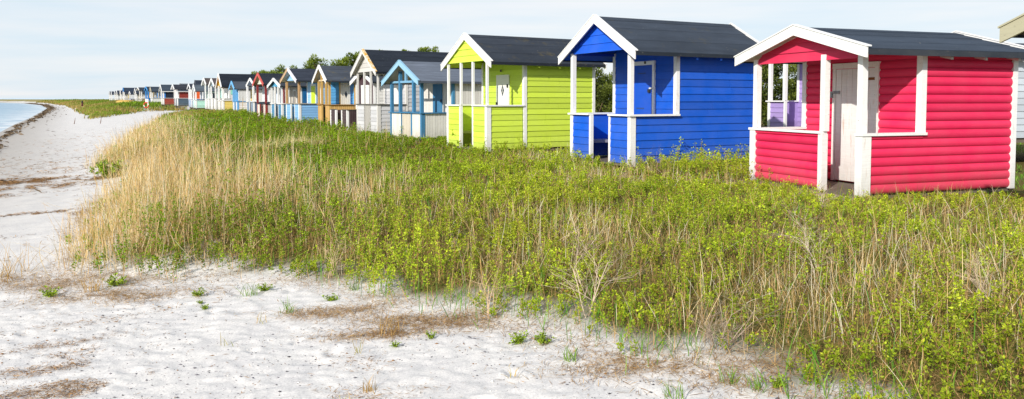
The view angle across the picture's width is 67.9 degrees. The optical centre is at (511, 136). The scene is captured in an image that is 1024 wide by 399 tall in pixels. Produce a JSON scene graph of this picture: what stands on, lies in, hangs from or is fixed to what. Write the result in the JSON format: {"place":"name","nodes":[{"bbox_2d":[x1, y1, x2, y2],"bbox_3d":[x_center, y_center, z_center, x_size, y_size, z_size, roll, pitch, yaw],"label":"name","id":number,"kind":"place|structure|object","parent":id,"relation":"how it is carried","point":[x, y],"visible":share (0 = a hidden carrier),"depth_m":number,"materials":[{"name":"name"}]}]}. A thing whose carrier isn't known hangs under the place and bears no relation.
{"place":"outdoors","nodes":[
{"label":"outdoors","id":0,"kind":"place"},
{"bbox_2d":[0,103,46,131],"bbox_3d":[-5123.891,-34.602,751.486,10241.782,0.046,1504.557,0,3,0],"label":"water","id":1,"kind":"structure","parent":0,"point":[11,114],"depth_m":129.60,"materials":[{"name":"blue liquid"}]},
{"bbox_2d":[7,98,108,98],"bbox_3d":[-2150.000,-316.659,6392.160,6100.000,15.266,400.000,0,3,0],"label":"hills","id":2,"kind":"structure","parent":0,"point":[53,98],"depth_m":6192.25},
{"bbox_2d":[36,98,607,118],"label":"dune grass","id":3,"kind":"structure","parent":0,"point":[72,104],"depth_m":113.11,"materials":[{"name":"green plant"}]},
{"bbox_2d":[0,99,1023,398],"bbox_3d":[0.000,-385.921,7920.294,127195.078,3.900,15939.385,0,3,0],"label":"ground","id":4,"kind":"structure","parent":0,"point":[232,319],"depth_m":6.26,"materials":[{"name":"beige sand"}]},
{"bbox_2d":[0,256,25,284],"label":"grass tuft","id":5,"kind":"object","parent":4,"relation":"on","point":[7,278],"visible":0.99,"depth_m":8.43,"materials":[{"name":"plant"}]},
{"bbox_2d":[0,238,54,272],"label":"grass tuft","id":6,"kind":"object","parent":4,"relation":"on","point":[18,260],"visible":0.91,"depth_m":8.91,"materials":[{"name":"plant"}]},
{"bbox_2d":[0,103,80,192],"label":"seaweed line","id":7,"kind":"object","parent":4,"relation":"on","point":[49,109],"visible":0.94,"depth_m":67.89,"materials":[{"name":"brown plant"}]},
{"bbox_2d":[39,285,61,296],"bbox_3d":[-4.669,1.575,7.713,0.230,0.138,0.231,3,4,42],"label":"beach sprout","id":8,"kind":"object","parent":4,"relation":"on","point":[48,293],"visible":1,"depth_m":7.68,"materials":[{"name":"green plant"}]},
{"bbox_2d":[79,273,104,292],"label":"grass tuft","id":9,"kind":"object","parent":4,"relation":"on","point":[94,287],"visible":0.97,"depth_m":7.81,"materials":[{"name":"plant"}]},
{"bbox_2d":[89,160,128,177],"bbox_3d":[-10.329,0.825,19.575,0.867,0.501,0.895,1,3,22],"label":"beach sprout","id":10,"kind":"object","parent":4,"relation":"on","point":[105,169],"visible":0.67,"depth_m":19.40,"materials":[{"name":"green plant"}]},
{"bbox_2d":[104,272,126,286],"bbox_3d":[-4.194,1.522,8.025,0.256,0.135,0.228,-3,4,-43],"label":"beach sprout","id":11,"kind":"object","parent":4,"relation":"on","point":[113,281],"visible":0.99,"depth_m":8.03,"materials":[{"name":"green plant"}]},
{"bbox_2d":[116,90,125,99],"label":"beach hut","id":12,"kind":"object","parent":4,"relation":"on","point":[117,93],"visible":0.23,"depth_m":168.91,"materials":[{"name":"paint"}]},
{"bbox_2d":[119,90,128,99],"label":"beach hut","id":13,"kind":"object","parent":4,"relation":"on","point":[121,93],"visible":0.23,"depth_m":162.78,"materials":[{"name":"paint"}]},
{"bbox_2d":[115,100,133,101],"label":"upturned boat","id":14,"kind":"object","parent":4,"relation":"on","point":[123,100],"visible":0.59,"depth_m":137.42,"materials":[{"name":"paint"}]},
{"bbox_2d":[122,88,136,99],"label":"beach hut","id":15,"kind":"object","parent":4,"relation":"on","point":[124,90],"visible":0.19,"depth_m":155.82,"materials":[{"name":"paint"}]},
{"bbox_2d":[128,91,140,99],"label":"beach hut","id":16,"kind":"object","parent":4,"relation":"on","point":[130,93],"visible":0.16,"depth_m":149.94,"materials":[{"name":"paint"}]},
{"bbox_2d":[134,88,147,100],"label":"beach hut","id":17,"kind":"object","parent":4,"relation":"on","point":[136,93],"visible":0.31,"depth_m":143.83,"materials":[{"name":"paint"}]},
{"bbox_2d":[136,87,153,100],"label":"beach hut","id":18,"kind":"object","parent":4,"relation":"on","point":[139,89],"visible":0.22,"depth_m":137.40,"materials":[{"name":"paint"}]},
{"bbox_2d":[143,99,148,110],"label":"lifebuoy post","id":19,"kind":"object","parent":4,"relation":"on","point":[146,100],"visible":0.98,"depth_m":107.81,"materials":[{"name":"paint"}]},
{"bbox_2d":[144,86,158,100],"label":"beach hut","id":20,"kind":"object","parent":4,"relation":"on","point":[156,94],"visible":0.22,"depth_m":129.89,"materials":[{"name":"paint"}]},
{"bbox_2d":[149,87,173,101],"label":"beach hut","id":21,"kind":"object","parent":4,"relation":"on","point":[166,94],"visible":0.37,"depth_m":125.21,"materials":[{"name":"paint"}]},
{"bbox_2d":[159,84,192,106],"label":"beach hut","id":22,"kind":"object","parent":4,"relation":"on","point":[169,101],"visible":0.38,"depth_m":114.81,"materials":[{"name":"paint"}]},
{"bbox_2d":[171,84,199,107],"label":"beach hut","id":23,"kind":"object","parent":4,"relation":"on","point":[178,102],"visible":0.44,"depth_m":104.85,"materials":[{"name":"paint"}]},
{"bbox_2d":[187,84,204,109],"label":"beach hut","id":24,"kind":"object","parent":4,"relation":"on","point":[202,94],"visible":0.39,"depth_m":93.00,"materials":[{"name":"paint"}]},
{"bbox_2d":[194,80,201,83],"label":"beach hut","id":25,"kind":"object","parent":4,"relation":"on","point":[197,81],"visible":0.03,"depth_m":112.72,"materials":[{"name":"paint"}]},
{"bbox_2d":[192,287,206,295],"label":"beach sprout","id":26,"kind":"object","parent":4,"relation":"on","point":[198,293],"visible":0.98,"depth_m":7.43,"materials":[{"name":"green plant"}]},
{"bbox_2d":[200,304,208,309],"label":"beach sprout","id":27,"kind":"object","parent":4,"relation":"on","point":[204,307],"visible":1,"depth_m":6.99,"materials":[{"name":"green plant"}]},
{"bbox_2d":[192,84,217,109],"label":"beach hut","id":28,"kind":"object","parent":4,"relation":"on","point":[198,104],"visible":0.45,"depth_m":87.91,"materials":[{"name":"paint"}]},
{"bbox_2d":[201,78,221,109],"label":"beach hut","id":29,"kind":"object","parent":4,"relation":"on","point":[205,82],"visible":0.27,"depth_m":81.09,"materials":[{"name":"paint"}]},
{"bbox_2d":[208,78,232,109],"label":"beach hut","id":30,"kind":"object","parent":4,"relation":"on","point":[228,94],"visible":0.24,"depth_m":77.30,"materials":[{"name":"paint"}]},
{"bbox_2d":[215,73,255,109],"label":"beach hut","id":31,"kind":"object","parent":4,"relation":"on","point":[223,81],"visible":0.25,"depth_m":71.66,"materials":[{"name":"paint"}]},
{"bbox_2d":[228,81,261,110],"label":"beach hut","id":32,"kind":"object","parent":4,"relation":"on","point":[235,86],"visible":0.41,"depth_m":66.37,"materials":[{"name":"paint"}]},
{"bbox_2d":[235,283,256,296],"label":"grass tuft","id":33,"kind":"object","parent":4,"relation":"on","point":[252,292],"visible":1,"depth_m":7.36,"materials":[{"name":"green plant"}]},
{"bbox_2d":[231,138,287,153],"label":"grass tussock","id":34,"kind":"object","parent":4,"relation":"on","point":[254,144],"depth_m":21.14,"materials":[{"name":"plant"}]},
{"bbox_2d":[246,78,273,113],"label":"beach hut","id":35,"kind":"object","parent":4,"relation":"on","point":[252,105],"visible":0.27,"depth_m":61.35,"materials":[{"name":"paint"}]},
{"bbox_2d":[257,283,272,291],"bbox_3d":[-2.454,1.488,7.532,0.130,0.095,0.199,2,4,40],"label":"beach sprout","id":36,"kind":"object","parent":4,"relation":"on","point":[263,288],"visible":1,"depth_m":7.51,"materials":[{"name":"green plant"}]},
{"bbox_2d":[261,69,273,72],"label":"pine tree","id":37,"kind":"object","parent":4,"relation":"on","point":[264,71],"visible":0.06,"depth_m":87.07,"materials":[{"name":"green plant"}]},
{"bbox_2d":[252,73,288,116],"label":"beach hut","id":38,"kind":"object","parent":4,"relation":"on","point":[262,79],"visible":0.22,"depth_m":56.65,"materials":[{"name":"paint"}]},
{"bbox_2d":[273,64,285,73],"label":"pine tree","id":39,"kind":"object","parent":4,"relation":"on","point":[281,69],"visible":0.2,"depth_m":84.22,"materials":[{"name":"green plant"}]},
{"bbox_2d":[267,78,306,119],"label":"beach hut","id":40,"kind":"object","parent":4,"relation":"on","point":[278,108],"visible":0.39,"depth_m":52.23,"materials":[{"name":"paint"}]},
{"bbox_2d":[293,89,296,102],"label":"door","id":41,"kind":"structure","parent":40,"relation":"in","point":[295,90],"depth_m":52.94,"materials":[{"name":"paint"}]},
{"bbox_2d":[279,296,297,313],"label":"grass tuft","id":42,"kind":"object","parent":4,"relation":"on","point":[287,307],"visible":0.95,"depth_m":6.76,"materials":[{"name":"green plant"}]},
{"bbox_2d":[266,133,332,147],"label":"grass tussock","id":43,"kind":"object","parent":4,"relation":"on","point":[301,139],"depth_m":23.59,"materials":[{"name":"plant"}]},
{"bbox_2d":[280,68,327,123],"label":"beach hut","id":44,"kind":"object","parent":4,"relation":"on","point":[299,110],"visible":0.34,"depth_m":46.53,"materials":[{"name":"paint"}]},
{"bbox_2d":[310,84,315,102],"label":"door","id":45,"kind":"structure","parent":44,"relation":"in","point":[313,86],"depth_m":47.52,"materials":[{"name":"paint"}]},
{"bbox_2d":[303,54,328,68],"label":"pine tree","id":46,"kind":"object","parent":4,"relation":"on","point":[311,61],"visible":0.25,"depth_m":71.59,"materials":[{"name":"green plant"}]},
{"bbox_2d":[322,293,338,300],"bbox_3d":[-1.683,1.509,7.135,0.159,0.101,0.145,1,3,22],"label":"beach sprout","id":47,"kind":"object","parent":4,"relation":"on","point":[331,298],"visible":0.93,"depth_m":7.12,"materials":[{"name":"green plant"}]},
{"bbox_2d":[311,65,355,124],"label":"beach hut","id":48,"kind":"object","parent":4,"relation":"on","point":[340,92],"visible":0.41,"depth_m":41.72,"materials":[{"name":"paint"}]},
{"bbox_2d":[339,82,349,103],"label":"door","id":49,"kind":"structure","parent":48,"relation":"in","point":[344,88],"depth_m":41.82,"materials":[{"name":"paint"}]},
{"bbox_2d":[320,236,357,278],"bbox_3d":[-1.812,1.233,7.931,0.430,0.523,0.426,0,3,0],"label":"bare shrub","id":50,"kind":"object","parent":4,"relation":"on","point":[330,249],"visible":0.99,"depth_m":7.91,"materials":[{"name":"beige plant"}]},
{"bbox_2d":[329,56,353,65],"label":"pine tree","id":51,"kind":"object","parent":4,"relation":"on","point":[344,61],"visible":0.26,"depth_m":71.08,"materials":[{"name":"green plant"}]},
{"bbox_2d":[345,50,359,62],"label":"pine tree","id":52,"kind":"object","parent":4,"relation":"on","point":[352,57],"visible":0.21,"depth_m":69.22,"materials":[{"name":"green plant"}]},
{"bbox_2d":[344,273,360,290],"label":"grass tuft","id":53,"kind":"object","parent":4,"relation":"on","point":[354,284],"visible":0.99,"depth_m":7.40,"materials":[{"name":"green plant"}]},
{"bbox_2d":[330,76,383,130],"bbox_3d":[-6.532,-1.703,38.521,4.680,3.327,3.170,-2,3,-31],"label":"beach hut","id":54,"kind":"object","parent":4,"relation":"on","point":[348,117],"visible":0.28,"depth_m":37.14,"materials":[{"name":"paint"}]},
{"bbox_2d":[361,85,369,103],"bbox_3d":[-7.308,-1.535,37.930,0.049,2.050,1.074,-2,3,-31],"label":"door","id":55,"kind":"structure","parent":54,"relation":"in","point":[367,86],"depth_m":37.65,"materials":[{"name":"paint"}]},
{"bbox_2d":[352,339,363,354],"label":"grass tuft","id":56,"kind":"object","parent":4,"relation":"on","point":[356,349],"visible":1,"depth_m":5.64,"materials":[{"name":"plant"}]},
{"bbox_2d":[359,376,377,393],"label":"grass tuft","id":57,"kind":"object","parent":4,"relation":"on","point":[371,388],"visible":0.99,"depth_m":4.88,"materials":[{"name":"plant"}]},
{"bbox_2d":[371,306,403,337],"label":"grass tuft","id":58,"kind":"object","parent":4,"relation":"on","point":[388,324],"visible":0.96,"depth_m":6.03,"materials":[{"name":"plant"}]},
{"bbox_2d":[0,127,781,398],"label":"seaweed wisps","id":59,"kind":"object","parent":4,"relation":"on","point":[30,180],"visible":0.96,"depth_m":5.94,"materials":[{"name":"brown plant"}]},
{"bbox_2d":[389,340,399,347],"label":"beach sprout","id":60,"kind":"object","parent":4,"relation":"on","point":[394,345],"visible":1,"depth_m":5.71,"materials":[{"name":"green plant"}]},
{"bbox_2d":[0,229,792,398],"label":"pebbles","id":61,"kind":"object","parent":4,"relation":"on","point":[304,351],"visible":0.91,"depth_m":5.51,"materials":[{"name":"grey stone"}]},
{"bbox_2d":[350,48,448,133],"bbox_3d":[-4.295,-1.799,33.414,4.766,3.977,3.139,-2,3,-30],"label":"beach hut","id":62,"kind":"object","parent":4,"relation":"on","point":[371,63],"visible":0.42,"depth_m":32.21,"materials":[{"name":"paint"}]},
{"bbox_2d":[394,85,398,103],"bbox_3d":[-5.035,-1.331,32.841,0.049,2.100,0.924,-2,3,-30],"label":"door","id":63,"kind":"structure","parent":62,"relation":"in","point":[396,96],"depth_m":32.69,"materials":[{"name":"paint"}]},
{"bbox_2d":[423,45,438,51],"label":"pine tree","id":64,"kind":"object","parent":4,"relation":"on","point":[429,49],"visible":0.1,"depth_m":75.11,"materials":[{"name":"green plant"}]},
{"bbox_2d":[425,329,436,338],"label":"beach sprout","id":65,"kind":"object","parent":4,"relation":"on","point":[430,335],"visible":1,"depth_m":5.90,"materials":[{"name":"green plant"}]},
{"bbox_2d":[381,60,481,138],"bbox_3d":[-2.417,-1.254,29.337,4.344,3.279,2.996,-2,3,-35],"label":"beach hut","id":66,"kind":"object","parent":4,"relation":"on","point":[429,118],"visible":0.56,"depth_m":28.25,"materials":[{"name":"paint"}]},
{"bbox_2d":[433,84,442,111],"bbox_3d":[-2.835,-1.051,28.863,0.070,1.880,0.694,-2,3,-35],"label":"door","id":67,"kind":"structure","parent":66,"relation":"in","point":[437,88],"depth_m":28.79,"materials":[{"name":"paint"}]},
{"bbox_2d":[447,249,517,319],"bbox_3d":[-0.202,1.213,6.198,0.608,0.654,0.634,0,3,0],"label":"bare shrub","id":68,"kind":"object","parent":4,"relation":"on","point":[488,294],"visible":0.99,"depth_m":6.27,"materials":[{"name":"beige plant"}]},
{"bbox_2d":[0,194,1016,398],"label":"dry litter","id":69,"kind":"object","parent":4,"relation":"on","point":[373,332],"visible":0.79,"depth_m":6.14,"materials":[{"name":"plant"}]},
{"bbox_2d":[13,102,1023,398],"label":"dry grass","id":70,"kind":"structure","parent":4,"relation":"on","point":[141,178],"depth_m":9.69,"materials":[{"name":"plant"}]},
{"bbox_2d":[508,329,528,344],"bbox_3d":[0.050,1.502,5.712,0.154,0.120,0.173,0,3,0],"label":"beach sprout","id":71,"kind":"object","parent":4,"relation":"on","point":[518,339],"visible":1,"depth_m":5.69,"materials":[{"name":"green plant"}]},
{"bbox_2d":[440,33,606,152],"bbox_3d":[0.311,-1.188,23.032,3.964,3.731,3.205,-2,3,-30],"label":"beach hut","id":72,"kind":"object","parent":4,"relation":"on","point":[526,90],"visible":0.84,"depth_m":22.06,"materials":[{"name":"paint"}]},
{"bbox_2d":[496,75,509,104],"bbox_3d":[-0.287,-0.827,22.620,0.070,2.010,0.750,-2,3,-30],"label":"door","id":73,"kind":"structure","parent":72,"relation":"in","point":[502,81],"depth_m":22.57,"materials":[{"name":"paint"}]},
{"bbox_2d":[534,330,555,345],"bbox_3d":[0.223,1.503,5.675,0.172,0.092,0.184,-2,3,-29],"label":"beach sprout","id":74,"kind":"object","parent":4,"relation":"on","point":[540,339],"visible":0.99,"depth_m":5.65,"materials":[{"name":"green plant"}]},
{"bbox_2d":[73,124,1023,398],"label":"undergrowth","id":75,"kind":"object","parent":4,"relation":"on","point":[903,276],"visible":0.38,"depth_m":7.36,"materials":[{"name":"plant"}]},
{"bbox_2d":[563,344,581,363],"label":"grass tuft","id":76,"kind":"object","parent":4,"relation":"on","point":[572,356],"visible":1,"depth_m":5.28,"materials":[{"name":"green plant"}]},
{"bbox_2d":[534,201,647,317],"bbox_3d":[0.673,1.018,6.130,0.887,0.941,0.877,1,3,27],"label":"bare shrub","id":77,"kind":"object","parent":4,"relation":"on","point":[586,286],"visible":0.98,"depth_m":6.18,"materials":[{"name":"beige plant"}]},
{"bbox_2d":[595,67,612,111],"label":"scrub bush","id":78,"kind":"object","parent":4,"relation":"on","point":[604,94],"visible":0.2,"depth_m":40.38,"materials":[{"name":"green plant"}]},
{"bbox_2d":[595,72,612,110],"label":"scrub bush","id":79,"kind":"object","parent":4,"relation":"on","point":[602,87],"visible":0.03,"depth_m":42.33,"materials":[{"name":"green plant"}]},
{"bbox_2d":[557,14,758,167],"bbox_3d":[3.718,-0.961,18.441,4.217,3.775,3.136,-1,3,-28],"label":"beach hut","id":80,"kind":"object","parent":4,"relation":"on","point":[690,84],"visible":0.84,"depth_m":17.59,"materials":[{"name":"paint"}]},
{"bbox_2d":[634,60,655,113],"bbox_3d":[3.127,-1.094,18.029,0.077,1.380,0.787,-1,3,-28],"label":"door","id":81,"kind":"structure","parent":80,"relation":"in","point":[644,76],"depth_m":18.00,"materials":[{"name":"paint"}]},
{"bbox_2d":[639,144,676,176],"bbox_3d":[2.749,0.467,14.331,0.854,0.778,0.726,-3,4,-44],"label":"bare shrub","id":82,"kind":"object","parent":4,"relation":"on","point":[656,165],"visible":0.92,"depth_m":14.40,"materials":[{"name":"beige plant"}]},
{"bbox_2d":[661,379,683,398],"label":"grass tuft","id":83,"kind":"object","parent":4,"relation":"on","point":[677,390],"visible":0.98,"depth_m":4.58,"materials":[{"name":"green plant"}]},
{"bbox_2d":[708,361,748,383],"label":"grass tuft","id":84,"kind":"object","parent":4,"relation":"on","point":[732,377],"visible":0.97,"depth_m":4.77,"materials":[{"name":"green plant"}]},
{"bbox_2d":[687,256,799,353],"bbox_3d":[1.536,1.176,5.240,0.815,0.692,0.562,-1,3,-21],"label":"bare shrub","id":85,"kind":"object","parent":4,"relation":"on","point":[707,333],"visible":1,"depth_m":5.25,"materials":[{"name":"beige plant"}]},
{"bbox_2d":[743,369,773,392],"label":"grass tuft","id":86,"kind":"object","parent":4,"relation":"on","point":[758,385],"visible":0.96,"depth_m":4.63,"materials":[{"name":"green plant"}]},
{"bbox_2d":[761,64,796,126],"bbox_3d":[12.541,-2.299,36.733,5.757,4.467,4.526,0,3,0],"label":"scrub bush","id":87,"kind":"object","parent":4,"relation":"on","point":[778,88],"visible":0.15,"depth_m":35.41,"materials":[{"name":"green plant"}]},
{"bbox_2d":[761,64,796,104],"bbox_3d":[14.532,-2.377,38.410,5.380,4.456,4.586,0,3,0],"label":"scrub bush","id":88,"kind":"object","parent":4,"relation":"on","point":[795,80],"visible":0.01,"depth_m":37.69,"materials":[{"name":"green plant"}]},
{"bbox_2d":[769,373,788,387],"bbox_3d":[1.630,1.494,4.633,0.120,0.084,0.141,1,3,20],"label":"beach sprout","id":89,"kind":"object","parent":4,"relation":"on","point":[777,384],"visible":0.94,"depth_m":4.63,"materials":[{"name":"green plant"}]},
{"bbox_2d":[765,64,802,126],"bbox_3d":[10.526,-1.461,23.692,4.596,3.457,2.770,-1,3,-22],"label":"beach hut","id":90,"kind":"object","parent":4,"relation":"on","point":[784,113],"visible":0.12,"depth_m":23.90,"materials":[{"name":"paint"}]},
{"bbox_2d":[758,194,848,271],"bbox_3d":[2.635,0.867,6.855,0.753,0.727,0.714,2,4,40],"label":"bare shrub","id":91,"kind":"object","parent":4,"relation":"on","point":[806,241],"visible":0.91,"depth_m":6.79,"materials":[{"name":"beige plant"}]},
{"bbox_2d":[811,180,835,207],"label":"bare shrub","id":92,"kind":"object","parent":4,"relation":"on","point":[822,195],"visible":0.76,"depth_m":10.05,"materials":[{"name":"beige plant"}]},
{"bbox_2d":[720,24,1023,200],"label":"beach hut","id":93,"kind":"object","parent":4,"relation":"on","point":[887,110],"visible":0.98,"depth_m":12.03,"materials":[{"name":"paint"}]},
{"bbox_2d":[830,61,880,181],"bbox_3d":[5.767,-0.230,12.845,0.082,2.030,1.057,-1,3,-19],"label":"door","id":94,"kind":"structure","parent":93,"relation":"in","point":[844,103],"depth_m":12.98,"materials":[{"name":"paint"}]},
{"bbox_2d":[939,242,1023,300],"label":"bare shrub","id":95,"kind":"object","parent":4,"relation":"on","point":[975,276],"visible":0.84,"depth_m":5.75,"materials":[{"name":"beige plant"}]},
{"bbox_2d":[998,13,1023,42],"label":"beach hut","id":96,"kind":"object","parent":4,"relation":"on","point":[1012,28],"visible":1,"depth_m":8.06,"materials":[{"name":"paint"}]},
{"bbox_2d":[1015,43,1023,142],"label":"beach hut","id":97,"kind":"object","parent":4,"relation":"on","point":[1020,121],"depth_m":17.12,"materials":[{"name":"paint"}]},
{"bbox_2d":[0,0,1023,98],"label":"sky","id":98,"kind":"structure","parent":0,"point":[57,49],"materials":[{"name":"white"}]},
{"bbox_2d":[64,100,1023,398],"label":"grass","id":99,"kind":"structure","parent":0,"point":[438,170],"depth_m":8.73,"materials":[{"name":"green plant"}]},
{"bbox_2d":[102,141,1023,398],"bbox_3d":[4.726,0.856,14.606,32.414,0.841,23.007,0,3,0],"label":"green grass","id":100,"kind":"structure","parent":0,"point":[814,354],"depth_m":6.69,"materials":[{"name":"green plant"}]}
]}

